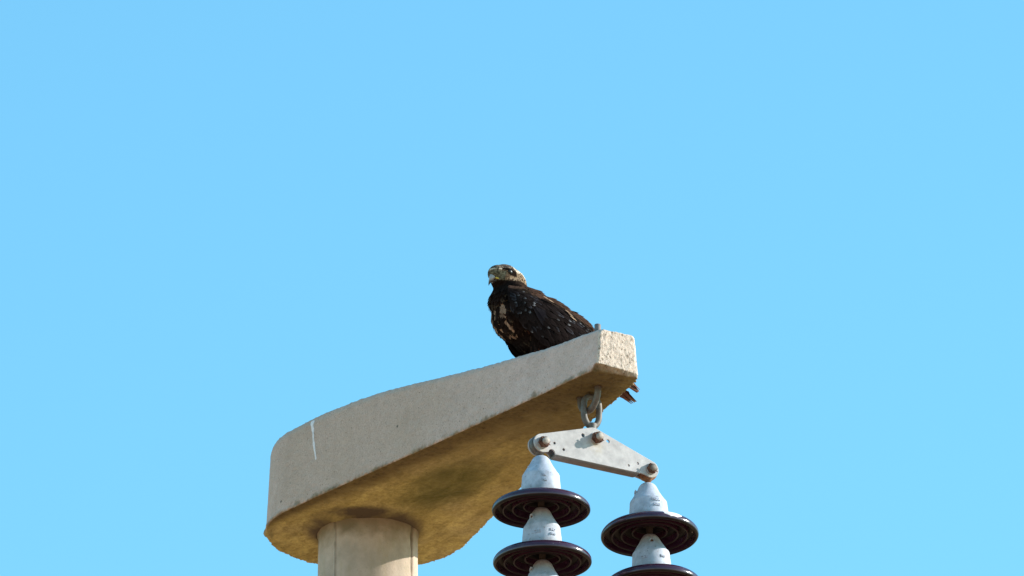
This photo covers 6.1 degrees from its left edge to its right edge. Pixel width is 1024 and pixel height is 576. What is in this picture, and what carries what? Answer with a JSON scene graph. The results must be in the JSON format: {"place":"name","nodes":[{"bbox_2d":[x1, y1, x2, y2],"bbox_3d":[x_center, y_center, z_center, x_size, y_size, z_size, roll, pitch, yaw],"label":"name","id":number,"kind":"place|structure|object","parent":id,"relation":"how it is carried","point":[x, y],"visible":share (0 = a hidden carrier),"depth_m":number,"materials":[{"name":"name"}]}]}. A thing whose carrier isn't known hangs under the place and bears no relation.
{"place":"outdoors","nodes":[
{"label":"outdoors","id":0,"kind":"place"},
{"bbox_2d":[0,0,1023,575],"label":"sky","id":1,"kind":"structure","parent":0,"point":[227,227],"materials":[{"name":"blue"}]},
{"label":"ground","id":2,"kind":"structure","parent":0,"visible":0},
{"bbox_2d":[316,518,418,575],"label":"concrete pole","id":3,"kind":"object","parent":2,"relation":"on","point":[367,547],"visible":1,"depth_m":25.81,"materials":[{"name":"grey concrete"}]},
{"bbox_2d":[263,329,637,564],"bbox_3d":[-0.126,0.381,25.562,0.557,0.252,1.623,12,-25,-27],"label":"concrete bracket","id":4,"kind":"object","parent":3,"relation":"on","point":[440,465],"visible":0.9,"depth_m":25.52,"materials":[{"name":"grey concrete"}]},
{"bbox_2d":[487,264,639,403],"bbox_3d":[0.139,0.114,25.341,0.457,0.315,0.191,12,-25,-27],"label":"hawk","id":5,"kind":"object","parent":4,"relation":"on","point":[525,319],"visible":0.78,"depth_m":25.25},
{"bbox_2d":[577,323,600,414],"bbox_3d":[0.201,0.219,25.016,0.030,0.235,0.117,12,-25,-27],"label":"bolt","id":6,"kind":"object","parent":4,"relation":"attached to","point":[591,408],"visible":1,"depth_m":24.95,"materials":[{"name":"metal"}]},
{"bbox_2d":[581,394,601,428],"bbox_3d":[0.207,0.347,24.968,0.063,0.151,0.026,12,-25,-27],"label":"shackle","id":7,"kind":"object","parent":6,"relation":"hanging from","point":[585,419],"visible":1,"depth_m":24.97,"materials":[{"name":"silver metal"}]},
{"bbox_2d":[528,427,657,480],"bbox_3d":[0.214,0.418,24.935,0.374,0.106,0.073,12,-25,-27],"label":"yoke plate","id":8,"kind":"object","parent":7,"relation":"hanging from","point":[591,448],"visible":1,"depth_m":24.92,"materials":[{"name":"metal"}]},
{"bbox_2d":[530,436,545,454],"bbox_3d":[0.071,0.416,24.855,0.051,0.069,0.031,12,-25,-27],"label":"ball eye","id":9,"kind":"object","parent":8,"relation":"attached to","point":[534,450],"visible":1,"depth_m":24.84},
{"bbox_2d":[492,455,590,527],"bbox_3d":[0.075,0.513,24.818,0.256,0.164,0.256,12,-25,-27],"label":"disc insulator","id":10,"kind":"object","parent":8,"relation":"hanging from","point":[540,486],"visible":1,"depth_m":24.79,"materials":[{"name":"brown ceramic"}]},
{"bbox_2d":[493,507,591,575],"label":"disc insulator","id":11,"kind":"object","parent":10,"relation":"hanging from","point":[541,538],"visible":1,"depth_m":24.74,"materials":[{"name":"brown ceramic"}]},
{"bbox_2d":[528,559,557,575],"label":"disc insulator","id":12,"kind":"object","parent":11,"relation":"hanging from","point":[542,567],"visible":1,"depth_m":24.70,"materials":[{"name":"brown ceramic"}]},
{"bbox_2d":[638,474,655,481],"bbox_3d":[0.354,0.484,25.002,0.055,0.067,0.031,12,-25,-27],"label":"ball eye","id":13,"kind":"object","parent":8,"relation":"attached to","point":[644,478],"visible":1,"depth_m":24.99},
{"bbox_2d":[601,482,698,556],"bbox_3d":[0.357,0.585,24.968,0.256,0.164,0.257,12,-29,-27],"label":"disc insulator","id":14,"kind":"object","parent":13,"relation":"hanging from","point":[649,513],"visible":1,"depth_m":24.94,"materials":[{"name":"brown ceramic"}]},
{"bbox_2d":[612,534,697,575],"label":"disc insulator","id":15,"kind":"object","parent":14,"relation":"hanging from","point":[651,555],"visible":1,"depth_m":24.86,"materials":[{"name":"brown ceramic"}]}
]}

